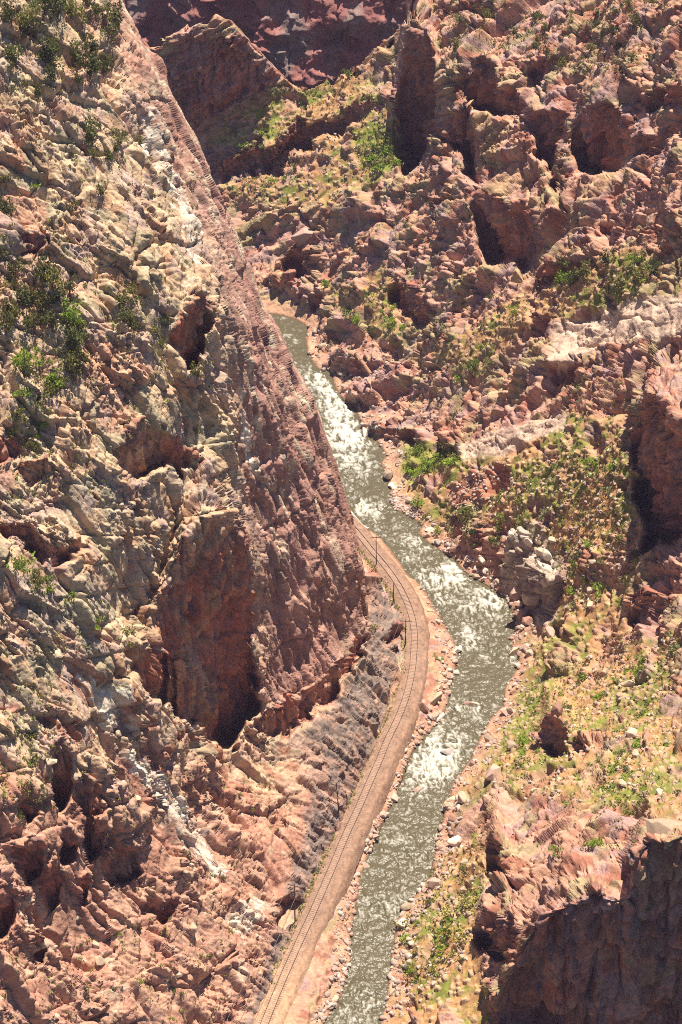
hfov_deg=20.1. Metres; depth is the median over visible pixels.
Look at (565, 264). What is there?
juniper tree
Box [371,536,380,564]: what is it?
telegraph pole
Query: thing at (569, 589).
shrub
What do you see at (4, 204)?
juniper tree
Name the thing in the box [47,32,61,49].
juniper tree
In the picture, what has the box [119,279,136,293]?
juniper tree
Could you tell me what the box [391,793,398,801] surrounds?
boulder
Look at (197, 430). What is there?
juniper tree
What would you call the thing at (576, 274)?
juniper tree
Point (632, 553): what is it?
shrub
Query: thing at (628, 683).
boulder
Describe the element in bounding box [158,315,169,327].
juniper tree
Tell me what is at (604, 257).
juniper tree
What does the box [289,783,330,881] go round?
overhead wire
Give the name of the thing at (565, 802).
shrub
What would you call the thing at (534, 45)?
juniper tree
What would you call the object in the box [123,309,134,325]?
juniper tree
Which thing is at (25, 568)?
shrub
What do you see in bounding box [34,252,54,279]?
juniper tree
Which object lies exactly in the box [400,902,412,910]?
boulder
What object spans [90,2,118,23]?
juniper tree
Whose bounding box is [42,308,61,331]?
juniper tree
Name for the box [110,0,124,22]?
juniper tree
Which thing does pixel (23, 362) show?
juniper tree
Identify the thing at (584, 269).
juniper tree
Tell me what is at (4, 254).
juniper tree
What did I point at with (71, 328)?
juniper tree
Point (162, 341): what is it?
juniper tree
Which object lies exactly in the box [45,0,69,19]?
juniper tree
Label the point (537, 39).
juniper tree
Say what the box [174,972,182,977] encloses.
boulder
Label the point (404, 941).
shrub
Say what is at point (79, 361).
juniper tree
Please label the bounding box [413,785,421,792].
boulder
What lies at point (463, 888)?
boulder
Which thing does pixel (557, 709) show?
boulder
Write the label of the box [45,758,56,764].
boulder
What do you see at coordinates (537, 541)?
boulder
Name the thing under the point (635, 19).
juniper tree
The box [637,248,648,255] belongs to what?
shrub
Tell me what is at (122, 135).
juniper tree
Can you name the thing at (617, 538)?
shrub
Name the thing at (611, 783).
shrub
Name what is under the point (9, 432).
juniper tree
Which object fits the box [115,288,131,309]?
juniper tree
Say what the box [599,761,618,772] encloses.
shrub
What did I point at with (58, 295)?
juniper tree
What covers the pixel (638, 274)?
juniper tree
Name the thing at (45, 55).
juniper tree
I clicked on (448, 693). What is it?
boulder
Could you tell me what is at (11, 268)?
juniper tree
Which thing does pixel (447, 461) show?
shrub
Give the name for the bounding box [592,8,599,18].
juniper tree
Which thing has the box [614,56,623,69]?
juniper tree
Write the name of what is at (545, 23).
juniper tree
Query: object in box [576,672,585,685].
shrub
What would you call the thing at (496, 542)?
shrub
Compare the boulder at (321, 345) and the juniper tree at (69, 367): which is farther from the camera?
the boulder at (321, 345)
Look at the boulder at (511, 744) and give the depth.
408.89 m
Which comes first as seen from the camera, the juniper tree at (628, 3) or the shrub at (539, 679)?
the shrub at (539, 679)
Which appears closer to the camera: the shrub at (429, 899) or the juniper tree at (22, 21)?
the juniper tree at (22, 21)
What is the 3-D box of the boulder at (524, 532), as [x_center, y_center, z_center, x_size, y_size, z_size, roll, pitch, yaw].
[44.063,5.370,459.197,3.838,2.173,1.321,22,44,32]
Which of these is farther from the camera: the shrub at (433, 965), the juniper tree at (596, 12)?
the juniper tree at (596, 12)
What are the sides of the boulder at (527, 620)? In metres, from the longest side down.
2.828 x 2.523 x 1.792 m
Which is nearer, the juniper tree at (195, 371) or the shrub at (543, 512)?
the juniper tree at (195, 371)
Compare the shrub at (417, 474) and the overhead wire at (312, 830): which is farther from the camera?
the shrub at (417, 474)
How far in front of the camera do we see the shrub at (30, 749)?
331.61 m
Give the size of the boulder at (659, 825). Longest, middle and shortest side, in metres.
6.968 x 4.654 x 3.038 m
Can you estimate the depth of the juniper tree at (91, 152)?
360.63 m
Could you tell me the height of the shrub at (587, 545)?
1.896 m
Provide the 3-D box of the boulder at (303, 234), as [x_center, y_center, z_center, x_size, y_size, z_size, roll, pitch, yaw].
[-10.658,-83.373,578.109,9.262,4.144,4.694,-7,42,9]
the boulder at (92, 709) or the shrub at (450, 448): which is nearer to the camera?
the boulder at (92, 709)
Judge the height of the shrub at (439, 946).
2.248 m
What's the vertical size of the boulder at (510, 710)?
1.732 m
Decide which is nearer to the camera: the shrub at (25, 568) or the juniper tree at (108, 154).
the shrub at (25, 568)
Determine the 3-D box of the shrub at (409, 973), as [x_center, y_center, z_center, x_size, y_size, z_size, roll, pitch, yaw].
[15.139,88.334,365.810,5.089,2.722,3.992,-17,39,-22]
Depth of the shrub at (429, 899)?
379.68 m
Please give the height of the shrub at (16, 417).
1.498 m
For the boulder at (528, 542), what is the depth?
457.51 m
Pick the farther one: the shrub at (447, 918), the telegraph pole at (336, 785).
the telegraph pole at (336, 785)
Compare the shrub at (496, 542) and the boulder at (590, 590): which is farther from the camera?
the shrub at (496, 542)
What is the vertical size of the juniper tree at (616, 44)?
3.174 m
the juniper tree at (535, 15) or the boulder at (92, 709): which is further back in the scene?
the juniper tree at (535, 15)
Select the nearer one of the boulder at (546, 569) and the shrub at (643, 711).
the shrub at (643, 711)
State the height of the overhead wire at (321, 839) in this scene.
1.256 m
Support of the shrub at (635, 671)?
on the canyon wall at (542, 156)
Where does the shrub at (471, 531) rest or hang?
on the canyon wall at (542, 156)
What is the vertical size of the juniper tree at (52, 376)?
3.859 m
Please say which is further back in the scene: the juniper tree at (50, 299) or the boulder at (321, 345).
the boulder at (321, 345)
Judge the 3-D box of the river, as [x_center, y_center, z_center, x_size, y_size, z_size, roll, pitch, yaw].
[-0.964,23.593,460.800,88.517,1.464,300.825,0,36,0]
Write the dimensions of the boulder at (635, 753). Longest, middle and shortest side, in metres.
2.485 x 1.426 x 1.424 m
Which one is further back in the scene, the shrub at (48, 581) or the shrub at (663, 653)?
the shrub at (663, 653)
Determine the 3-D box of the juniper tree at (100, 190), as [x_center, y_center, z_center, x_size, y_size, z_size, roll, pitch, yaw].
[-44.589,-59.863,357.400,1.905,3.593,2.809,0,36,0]
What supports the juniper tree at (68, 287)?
on the canyon wall at (220, 564)
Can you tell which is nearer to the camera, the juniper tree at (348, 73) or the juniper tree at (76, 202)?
the juniper tree at (76, 202)
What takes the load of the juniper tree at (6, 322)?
on the canyon wall at (220, 564)
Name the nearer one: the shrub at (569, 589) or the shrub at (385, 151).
the shrub at (569, 589)
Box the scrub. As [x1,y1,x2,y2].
[0,0,681,1023]
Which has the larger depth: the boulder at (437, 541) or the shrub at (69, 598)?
the boulder at (437, 541)
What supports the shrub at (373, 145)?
on the canyon wall at (542, 156)
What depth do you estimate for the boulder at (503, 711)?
428.97 m
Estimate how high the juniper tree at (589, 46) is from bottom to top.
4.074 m
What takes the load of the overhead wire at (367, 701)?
attached to the telegraph pole at (336, 785)
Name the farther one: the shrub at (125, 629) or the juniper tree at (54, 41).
the juniper tree at (54, 41)
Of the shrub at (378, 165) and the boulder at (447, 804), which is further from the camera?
the shrub at (378, 165)
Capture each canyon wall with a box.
[0,0,404,1023]
[142,0,681,1023]
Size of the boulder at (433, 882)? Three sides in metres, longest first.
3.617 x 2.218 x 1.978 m
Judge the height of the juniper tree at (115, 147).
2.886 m
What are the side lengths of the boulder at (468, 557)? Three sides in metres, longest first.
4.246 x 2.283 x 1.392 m
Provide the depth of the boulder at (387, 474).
503.99 m
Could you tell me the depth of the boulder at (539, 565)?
448.95 m
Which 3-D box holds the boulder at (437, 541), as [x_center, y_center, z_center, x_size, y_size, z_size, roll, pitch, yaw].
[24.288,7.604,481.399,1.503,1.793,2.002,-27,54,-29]
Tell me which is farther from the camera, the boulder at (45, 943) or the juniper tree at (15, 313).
the juniper tree at (15, 313)
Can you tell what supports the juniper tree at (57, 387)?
on the canyon wall at (220, 564)
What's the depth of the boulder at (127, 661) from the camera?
348.64 m
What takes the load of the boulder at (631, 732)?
on the canyon wall at (542, 156)
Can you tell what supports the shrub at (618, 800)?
on the canyon wall at (542, 156)
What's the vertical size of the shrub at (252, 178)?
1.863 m
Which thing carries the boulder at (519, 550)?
on the canyon wall at (542, 156)
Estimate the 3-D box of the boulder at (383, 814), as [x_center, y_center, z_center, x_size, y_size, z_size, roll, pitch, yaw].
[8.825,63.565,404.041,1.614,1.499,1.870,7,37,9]
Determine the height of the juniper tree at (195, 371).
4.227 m
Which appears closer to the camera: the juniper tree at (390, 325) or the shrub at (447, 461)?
the shrub at (447, 461)
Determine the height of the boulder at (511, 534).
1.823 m
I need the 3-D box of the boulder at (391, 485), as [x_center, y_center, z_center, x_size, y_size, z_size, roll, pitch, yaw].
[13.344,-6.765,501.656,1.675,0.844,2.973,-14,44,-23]
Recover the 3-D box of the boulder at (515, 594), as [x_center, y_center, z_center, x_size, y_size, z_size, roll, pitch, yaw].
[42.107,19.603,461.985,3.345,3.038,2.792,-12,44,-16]
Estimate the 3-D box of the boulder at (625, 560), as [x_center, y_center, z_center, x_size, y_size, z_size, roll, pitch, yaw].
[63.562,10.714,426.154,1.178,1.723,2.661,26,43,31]
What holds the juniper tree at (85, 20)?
on the canyon wall at (220, 564)
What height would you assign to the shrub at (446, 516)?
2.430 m
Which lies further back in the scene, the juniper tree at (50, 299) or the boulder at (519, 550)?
the boulder at (519, 550)
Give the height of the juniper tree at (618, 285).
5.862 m
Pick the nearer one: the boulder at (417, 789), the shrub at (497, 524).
the boulder at (417, 789)
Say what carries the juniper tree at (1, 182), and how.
on the canyon wall at (220, 564)
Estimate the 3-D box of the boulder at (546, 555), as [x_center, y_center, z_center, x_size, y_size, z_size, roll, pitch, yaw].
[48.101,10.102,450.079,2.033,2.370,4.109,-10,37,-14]
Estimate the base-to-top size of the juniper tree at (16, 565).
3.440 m
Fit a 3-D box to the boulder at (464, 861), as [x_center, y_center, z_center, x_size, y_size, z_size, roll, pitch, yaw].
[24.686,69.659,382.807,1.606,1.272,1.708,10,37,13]
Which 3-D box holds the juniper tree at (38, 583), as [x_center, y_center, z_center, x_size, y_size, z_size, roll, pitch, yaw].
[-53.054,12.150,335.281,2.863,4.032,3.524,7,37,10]
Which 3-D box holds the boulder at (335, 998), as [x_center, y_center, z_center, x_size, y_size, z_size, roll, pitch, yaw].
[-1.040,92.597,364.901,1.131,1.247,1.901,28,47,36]
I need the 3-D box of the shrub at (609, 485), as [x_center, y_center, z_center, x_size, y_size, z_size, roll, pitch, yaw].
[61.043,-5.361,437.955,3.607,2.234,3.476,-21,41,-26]
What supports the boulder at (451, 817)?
on the canyon wall at (542, 156)
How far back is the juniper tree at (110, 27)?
379.92 m
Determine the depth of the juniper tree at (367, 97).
578.18 m
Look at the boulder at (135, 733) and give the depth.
352.78 m
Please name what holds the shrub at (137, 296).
on the canyon wall at (220, 564)
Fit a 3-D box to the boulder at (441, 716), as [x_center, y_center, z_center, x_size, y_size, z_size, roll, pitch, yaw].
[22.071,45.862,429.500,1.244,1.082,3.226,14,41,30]
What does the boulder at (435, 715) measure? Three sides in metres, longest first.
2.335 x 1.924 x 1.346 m
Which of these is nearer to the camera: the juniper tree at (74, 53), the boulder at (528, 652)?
the juniper tree at (74, 53)
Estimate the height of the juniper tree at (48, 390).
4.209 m
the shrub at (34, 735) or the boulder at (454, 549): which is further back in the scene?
the boulder at (454, 549)
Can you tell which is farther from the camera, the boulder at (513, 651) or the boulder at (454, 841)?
the boulder at (513, 651)
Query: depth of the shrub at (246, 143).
597.08 m
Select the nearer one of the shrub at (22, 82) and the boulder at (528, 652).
the shrub at (22, 82)
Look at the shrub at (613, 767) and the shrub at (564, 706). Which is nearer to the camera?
the shrub at (613, 767)
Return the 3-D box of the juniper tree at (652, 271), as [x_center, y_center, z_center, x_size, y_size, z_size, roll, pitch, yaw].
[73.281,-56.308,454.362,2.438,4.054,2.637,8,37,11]
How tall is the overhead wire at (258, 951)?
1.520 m
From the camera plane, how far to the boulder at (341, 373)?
544.23 m
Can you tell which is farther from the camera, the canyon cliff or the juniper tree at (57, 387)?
the canyon cliff
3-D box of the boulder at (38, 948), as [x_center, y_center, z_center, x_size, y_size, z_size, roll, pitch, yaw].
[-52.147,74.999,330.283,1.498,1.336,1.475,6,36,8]
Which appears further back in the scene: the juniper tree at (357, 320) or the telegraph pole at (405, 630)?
the juniper tree at (357, 320)
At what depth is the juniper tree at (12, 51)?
356.37 m
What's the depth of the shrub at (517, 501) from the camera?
462.67 m
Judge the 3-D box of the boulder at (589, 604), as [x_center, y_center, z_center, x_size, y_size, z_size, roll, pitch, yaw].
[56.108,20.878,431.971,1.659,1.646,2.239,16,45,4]
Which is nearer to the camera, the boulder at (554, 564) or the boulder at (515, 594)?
the boulder at (554, 564)
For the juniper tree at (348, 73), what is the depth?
589.28 m
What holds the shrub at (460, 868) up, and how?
on the canyon wall at (542, 156)
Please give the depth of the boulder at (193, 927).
355.56 m
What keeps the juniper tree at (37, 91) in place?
on the canyon wall at (220, 564)
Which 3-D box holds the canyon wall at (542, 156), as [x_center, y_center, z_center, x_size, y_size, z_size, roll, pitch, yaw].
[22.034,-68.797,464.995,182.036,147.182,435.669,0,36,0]
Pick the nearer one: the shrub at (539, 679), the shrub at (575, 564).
the shrub at (539, 679)
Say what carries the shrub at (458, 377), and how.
on the canyon wall at (542, 156)
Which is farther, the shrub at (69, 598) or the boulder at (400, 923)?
the boulder at (400, 923)
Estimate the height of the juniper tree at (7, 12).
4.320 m
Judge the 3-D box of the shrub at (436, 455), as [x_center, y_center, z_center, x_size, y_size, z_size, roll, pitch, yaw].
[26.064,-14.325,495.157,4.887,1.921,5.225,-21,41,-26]
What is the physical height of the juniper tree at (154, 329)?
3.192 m
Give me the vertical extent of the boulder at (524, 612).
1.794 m
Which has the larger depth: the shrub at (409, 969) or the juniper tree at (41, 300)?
the shrub at (409, 969)
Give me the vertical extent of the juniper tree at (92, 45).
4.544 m
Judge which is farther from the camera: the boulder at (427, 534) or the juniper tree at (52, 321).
the boulder at (427, 534)
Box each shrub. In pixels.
[10,404,23,415]
[12,387,28,396]
[12,415,28,421]
[16,807,24,819]
[18,556,36,574]
[21,77,32,90]
[25,732,36,738]
[25,747,33,755]
[31,751,42,761]
[34,567,43,573]
[35,422,48,428]
[40,358,53,364]
[46,574,56,587]
[63,592,75,602]
[94,615,104,629]
[122,625,132,633]
[126,625,136,634]
[127,295,142,302]
[239,139,253,147]
[247,176,259,183]
[369,142,381,147]
[371,162,386,171]
[375,147,397,155]
[377,134,395,147]
[392,914,412,929]
[397,929,409,944]
[402,466,414,476]
[403,961,413,975]
[406,971,423,981]
[410,465,427,477]
[412,442,421,451]
[413,976,422,985]
[417,513,427,522]
[421,461,433,471]
[424,898,435,904]
[428,963,438,971]
[430,934,445,960]
[433,451,446,461]
[433,651,444,660]
[436,916,452,940]
[438,440,454,450]
[441,903,450,916]
[442,456,460,464]
[443,514,456,521]
[443,923,460,941]
[443,949,455,957]
[445,452,457,459]
[452,373,461,382]
[454,888,478,907]
[454,927,475,941]
[455,895,478,913]
[457,504,470,515]
[458,866,469,878]
[459,511,471,523]
[464,524,478,536]
[489,539,499,544]
[490,489,505,498]
[494,517,502,530]
[505,304,517,314]
[513,493,520,505]
[513,757,529,767]
[516,743,528,759]
[517,736,529,745]
[533,674,543,686]
[538,507,550,520]
[548,844,563,858]
[561,720,570,727]
[561,793,576,806]
[562,700,571,709]
[566,586,575,593]
[568,559,577,567]
[570,548,579,559]
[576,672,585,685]
[580,458,597,467]
[581,539,591,548]
[591,581,609,598]
[592,692,605,700]
[599,483,611,494]
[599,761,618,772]
[602,781,614,790]
[607,458,615,470]
[611,796,623,808]
[612,534,622,542]
[619,763,631,771]
[621,806,633,816]
[623,664,638,677]
[628,472,642,480]
[629,550,642,559]
[631,737,643,748]
[634,656,647,670]
[634,707,648,715]
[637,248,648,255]
[660,647,671,655]
[668,643,681,652]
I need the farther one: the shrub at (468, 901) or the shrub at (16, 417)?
the shrub at (468, 901)
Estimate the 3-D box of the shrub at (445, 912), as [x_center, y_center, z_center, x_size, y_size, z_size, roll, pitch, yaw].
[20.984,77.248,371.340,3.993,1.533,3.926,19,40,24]
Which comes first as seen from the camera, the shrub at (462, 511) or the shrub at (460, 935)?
the shrub at (460, 935)
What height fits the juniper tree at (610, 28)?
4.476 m
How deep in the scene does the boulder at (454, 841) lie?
394.58 m
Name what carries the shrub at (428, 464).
on the canyon wall at (542, 156)
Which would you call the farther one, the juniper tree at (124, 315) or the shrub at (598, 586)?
the shrub at (598, 586)
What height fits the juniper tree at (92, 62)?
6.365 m
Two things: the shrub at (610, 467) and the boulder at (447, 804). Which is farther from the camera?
the shrub at (610, 467)
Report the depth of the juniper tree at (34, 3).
362.56 m
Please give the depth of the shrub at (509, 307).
492.25 m
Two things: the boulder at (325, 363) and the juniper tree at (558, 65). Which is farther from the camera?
the boulder at (325, 363)
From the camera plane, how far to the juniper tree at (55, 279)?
346.37 m
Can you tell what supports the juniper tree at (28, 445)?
on the canyon wall at (220, 564)
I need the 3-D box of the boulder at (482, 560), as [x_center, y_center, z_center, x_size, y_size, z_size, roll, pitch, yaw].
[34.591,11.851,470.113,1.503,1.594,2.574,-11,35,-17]
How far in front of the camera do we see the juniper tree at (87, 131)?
361.36 m
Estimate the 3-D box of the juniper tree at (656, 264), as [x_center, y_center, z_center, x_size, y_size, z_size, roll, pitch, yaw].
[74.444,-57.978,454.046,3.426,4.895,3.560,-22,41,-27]
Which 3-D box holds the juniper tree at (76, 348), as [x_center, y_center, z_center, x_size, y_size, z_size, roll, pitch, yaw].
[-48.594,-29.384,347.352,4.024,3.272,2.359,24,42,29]
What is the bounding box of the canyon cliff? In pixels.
[122,0,406,90]
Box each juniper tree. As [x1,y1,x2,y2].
[0,0,16,22]
[0,6,15,27]
[0,173,12,188]
[0,197,13,214]
[0,201,14,213]
[0,247,8,260]
[0,305,14,333]
[2,299,12,310]
[2,299,20,322]
[3,42,24,68]
[5,256,23,278]
[6,425,19,438]
[9,280,31,310]
[11,346,41,369]
[11,554,26,570]
[15,5,38,35]
[20,18,43,40]
[20,364,34,377]
[21,307,49,333]
[21,438,34,449]
[24,285,35,304]
[27,441,41,453]
[28,0,47,12]
[30,568,44,589]
[32,81,42,99]
[32,283,48,307]
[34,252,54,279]
[35,33,56,60]
[38,41,59,55]
[38,49,51,61]
[38,262,63,289]
[39,47,60,64]
[39,374,55,397]
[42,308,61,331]
[43,57,64,81]
[44,292,56,304]
[44,367,62,383]
[44,375,64,392]
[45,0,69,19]
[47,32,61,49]
[51,284,65,303]
[58,274,80,294]
[58,357,81,380]
[60,297,83,327]
[60,321,76,333]
[60,342,88,375]
[62,0,83,19]
[62,341,80,355]
[65,328,89,352]
[67,200,79,211]
[68,39,87,65]
[70,72,82,87]
[71,354,86,372]
[74,318,87,334]
[75,53,99,82]
[80,13,88,28]
[84,114,98,123]
[84,120,101,144]
[85,51,102,69]
[86,34,98,52]
[86,148,98,158]
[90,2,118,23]
[91,50,112,74]
[96,183,105,195]
[98,51,114,63]
[100,14,120,42]
[100,148,113,161]
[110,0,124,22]
[111,126,127,143]
[112,140,119,152]
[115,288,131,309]
[116,307,132,322]
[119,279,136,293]
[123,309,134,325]
[128,317,142,331]
[135,133,144,144]
[150,323,161,337]
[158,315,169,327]
[158,334,168,348]
[190,361,204,379]
[193,427,199,435]
[320,279,329,288]
[341,68,352,78]
[351,311,359,325]
[362,91,374,103]
[383,316,395,328]
[409,494,424,509]
[449,38,459,48]
[454,12,465,23]
[478,6,493,18]
[531,10,540,21]
[531,41,540,49]
[532,33,540,42]
[539,21,549,32]
[540,45,551,56]
[548,51,566,67]
[553,269,571,285]
[556,256,573,273]
[564,269,576,286]
[567,9,577,24]
[572,271,582,280]
[575,258,590,277]
[586,42,595,51]
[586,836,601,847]
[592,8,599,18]
[592,16,602,27]
[597,247,613,266]
[603,276,614,297]
[606,24,618,35]
[611,271,625,292]
[613,41,621,47]
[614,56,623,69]
[624,0,634,6]
[626,50,635,60]
[627,7,640,27]
[628,251,644,264]
[632,263,649,284]
[644,0,656,3]
[647,265,655,277]
[648,256,663,271]
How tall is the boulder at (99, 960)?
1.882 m
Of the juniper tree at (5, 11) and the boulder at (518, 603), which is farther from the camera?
the boulder at (518, 603)
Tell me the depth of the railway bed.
404.11 m
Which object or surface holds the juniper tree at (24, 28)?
on the canyon wall at (220, 564)
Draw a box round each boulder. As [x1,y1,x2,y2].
[35,944,41,951]
[40,938,50,948]
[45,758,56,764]
[54,648,62,658]
[84,752,91,758]
[88,707,96,712]
[92,941,99,947]
[95,956,105,965]
[114,729,120,736]
[124,657,131,664]
[131,730,140,736]
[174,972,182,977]
[189,922,197,932]
[291,227,313,242]
[318,343,326,347]
[322,360,328,367]
[331,995,338,1001]
[337,371,347,376]
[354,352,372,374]
[362,427,368,436]
[380,811,385,817]
[383,470,393,479]
[388,482,395,488]
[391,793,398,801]
[396,918,406,927]
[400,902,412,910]
[405,497,412,503]
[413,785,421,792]
[414,475,421,481]
[418,702,428,711]
[423,532,430,537]
[425,527,433,531]
[427,877,441,888]
[430,691,442,705]
[431,712,439,718]
[434,539,440,545]
[436,712,444,721]
[440,749,454,754]
[443,690,450,695]
[444,801,452,808]
[445,796,454,802]
[447,835,461,846]
[448,546,461,551]
[448,814,456,821]
[454,645,461,652]
[458,791,466,803]
[459,886,466,892]
[460,859,467,864]
[463,701,478,705]
[464,554,472,561]
[478,557,485,563]
[482,567,489,574]
[484,734,492,741]
[485,764,500,780]
[500,708,508,714]
[506,707,515,714]
[506,740,517,749]
[508,530,514,538]
[509,647,517,656]
[510,588,521,600]
[515,547,522,553]
[515,600,522,606]
[517,526,524,535]
[518,530,531,536]
[519,609,529,616]
[520,535,530,538]
[521,616,533,624]
[522,538,532,546]
[522,592,539,605]
[525,649,533,655]
[535,536,541,544]
[535,548,542,555]
[537,562,542,569]
[540,579,547,587]
[542,548,551,560]
[542,567,551,572]
[545,625,554,637]
[548,536,555,542]
[550,701,562,719]
[552,561,557,568]
[587,586,593,593]
[587,600,592,608]
[600,668,606,675]
[619,779,626,786]
[620,680,634,686]
[623,557,629,563]
[626,727,637,737]
[632,749,638,757]
[646,818,679,834]
[656,788,662,794]
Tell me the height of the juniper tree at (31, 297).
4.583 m
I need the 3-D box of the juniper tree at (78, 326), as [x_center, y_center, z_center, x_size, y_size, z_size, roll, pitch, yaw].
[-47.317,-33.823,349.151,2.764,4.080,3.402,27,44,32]
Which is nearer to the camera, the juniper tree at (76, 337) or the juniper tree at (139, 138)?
the juniper tree at (76, 337)
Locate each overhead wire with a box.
[225,883,288,1023]
[239,887,299,1023]
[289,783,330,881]
[300,786,341,885]
[331,620,400,781]
[342,624,409,784]
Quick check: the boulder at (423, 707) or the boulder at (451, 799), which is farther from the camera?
the boulder at (423, 707)
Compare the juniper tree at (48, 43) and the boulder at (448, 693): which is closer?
the juniper tree at (48, 43)
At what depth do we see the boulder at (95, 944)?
342.04 m
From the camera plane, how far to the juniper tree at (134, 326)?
354.99 m
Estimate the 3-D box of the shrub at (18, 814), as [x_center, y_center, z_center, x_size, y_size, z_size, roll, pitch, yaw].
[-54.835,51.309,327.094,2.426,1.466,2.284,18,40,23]
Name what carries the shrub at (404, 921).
on the canyon wall at (542, 156)
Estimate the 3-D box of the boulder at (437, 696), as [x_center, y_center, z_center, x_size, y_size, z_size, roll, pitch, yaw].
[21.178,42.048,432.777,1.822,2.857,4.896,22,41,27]
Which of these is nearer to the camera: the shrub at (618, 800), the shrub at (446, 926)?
the shrub at (618, 800)
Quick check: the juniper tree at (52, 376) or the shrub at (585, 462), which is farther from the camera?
the shrub at (585, 462)
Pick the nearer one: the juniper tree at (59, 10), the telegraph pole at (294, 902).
the juniper tree at (59, 10)
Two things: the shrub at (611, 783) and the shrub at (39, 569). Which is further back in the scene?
the shrub at (611, 783)
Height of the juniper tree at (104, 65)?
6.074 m
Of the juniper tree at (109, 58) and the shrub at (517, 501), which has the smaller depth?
the juniper tree at (109, 58)
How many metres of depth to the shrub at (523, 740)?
407.84 m
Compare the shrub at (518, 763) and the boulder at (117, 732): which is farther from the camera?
the shrub at (518, 763)
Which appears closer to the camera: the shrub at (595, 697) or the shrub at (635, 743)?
the shrub at (635, 743)
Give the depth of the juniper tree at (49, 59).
359.89 m
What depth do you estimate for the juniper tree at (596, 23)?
510.82 m
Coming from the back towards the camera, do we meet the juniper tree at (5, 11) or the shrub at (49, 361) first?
the juniper tree at (5, 11)
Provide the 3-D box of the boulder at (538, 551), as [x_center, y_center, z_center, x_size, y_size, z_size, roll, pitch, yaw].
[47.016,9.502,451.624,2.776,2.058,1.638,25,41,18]
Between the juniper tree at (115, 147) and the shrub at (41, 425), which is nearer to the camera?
the shrub at (41, 425)
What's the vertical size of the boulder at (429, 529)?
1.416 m
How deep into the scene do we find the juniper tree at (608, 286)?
466.12 m
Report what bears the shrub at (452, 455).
on the canyon wall at (542, 156)
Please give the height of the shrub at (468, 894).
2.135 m
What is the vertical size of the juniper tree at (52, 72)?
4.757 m
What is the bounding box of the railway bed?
[253,516,429,1023]
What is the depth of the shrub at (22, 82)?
357.53 m
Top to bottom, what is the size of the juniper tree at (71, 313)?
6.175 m
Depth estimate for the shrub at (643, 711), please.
389.29 m
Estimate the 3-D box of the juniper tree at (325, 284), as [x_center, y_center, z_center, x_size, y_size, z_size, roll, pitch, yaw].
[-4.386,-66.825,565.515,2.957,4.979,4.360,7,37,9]
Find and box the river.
[270,314,517,1023]
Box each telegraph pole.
[288,884,300,921]
[331,783,342,816]
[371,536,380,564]
[405,620,411,645]
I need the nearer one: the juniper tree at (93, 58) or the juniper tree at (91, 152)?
the juniper tree at (91, 152)
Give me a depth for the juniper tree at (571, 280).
477.63 m
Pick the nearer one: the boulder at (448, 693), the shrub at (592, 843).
the shrub at (592, 843)
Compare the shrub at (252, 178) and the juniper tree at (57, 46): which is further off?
the shrub at (252, 178)
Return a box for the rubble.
[238,89,678,1023]
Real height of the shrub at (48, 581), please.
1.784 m
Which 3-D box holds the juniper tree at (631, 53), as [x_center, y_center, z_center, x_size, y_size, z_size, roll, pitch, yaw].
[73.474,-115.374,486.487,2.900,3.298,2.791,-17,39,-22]
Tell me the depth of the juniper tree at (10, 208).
349.78 m
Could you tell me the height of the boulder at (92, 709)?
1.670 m
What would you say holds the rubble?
on the canyon wall at (542, 156)
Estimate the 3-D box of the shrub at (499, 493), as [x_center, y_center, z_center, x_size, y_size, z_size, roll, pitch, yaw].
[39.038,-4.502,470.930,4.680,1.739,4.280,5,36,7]
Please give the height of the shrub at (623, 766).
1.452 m
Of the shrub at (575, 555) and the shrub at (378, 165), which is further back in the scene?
the shrub at (378, 165)
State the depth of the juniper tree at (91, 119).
362.65 m
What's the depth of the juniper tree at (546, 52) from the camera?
517.00 m
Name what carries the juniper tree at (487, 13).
on the canyon wall at (542, 156)
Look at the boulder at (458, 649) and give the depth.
447.85 m
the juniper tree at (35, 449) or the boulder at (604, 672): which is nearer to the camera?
the juniper tree at (35, 449)
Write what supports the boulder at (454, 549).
on the canyon wall at (542, 156)
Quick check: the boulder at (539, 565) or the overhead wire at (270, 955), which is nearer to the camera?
the overhead wire at (270, 955)
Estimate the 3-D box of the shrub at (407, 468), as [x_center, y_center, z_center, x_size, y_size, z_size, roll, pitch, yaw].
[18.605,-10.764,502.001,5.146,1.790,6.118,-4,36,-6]
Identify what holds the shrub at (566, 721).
on the canyon wall at (542, 156)
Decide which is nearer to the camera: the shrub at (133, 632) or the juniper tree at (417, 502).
the shrub at (133, 632)
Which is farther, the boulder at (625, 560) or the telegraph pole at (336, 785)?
the boulder at (625, 560)
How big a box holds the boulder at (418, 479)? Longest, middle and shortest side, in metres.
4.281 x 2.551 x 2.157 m
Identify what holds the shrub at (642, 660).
on the canyon wall at (542, 156)
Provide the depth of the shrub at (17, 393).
340.09 m
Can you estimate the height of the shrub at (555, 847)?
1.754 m
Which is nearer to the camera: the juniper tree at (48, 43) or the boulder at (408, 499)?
the juniper tree at (48, 43)
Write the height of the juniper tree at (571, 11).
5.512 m
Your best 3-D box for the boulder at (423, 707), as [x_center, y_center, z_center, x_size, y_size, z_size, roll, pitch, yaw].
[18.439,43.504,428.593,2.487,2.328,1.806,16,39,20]
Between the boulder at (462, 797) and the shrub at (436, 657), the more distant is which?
the shrub at (436, 657)
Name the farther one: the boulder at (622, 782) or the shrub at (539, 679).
the shrub at (539, 679)
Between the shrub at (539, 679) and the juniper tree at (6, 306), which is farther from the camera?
the shrub at (539, 679)
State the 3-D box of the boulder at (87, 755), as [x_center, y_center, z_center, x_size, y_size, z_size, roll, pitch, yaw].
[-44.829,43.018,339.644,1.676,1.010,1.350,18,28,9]

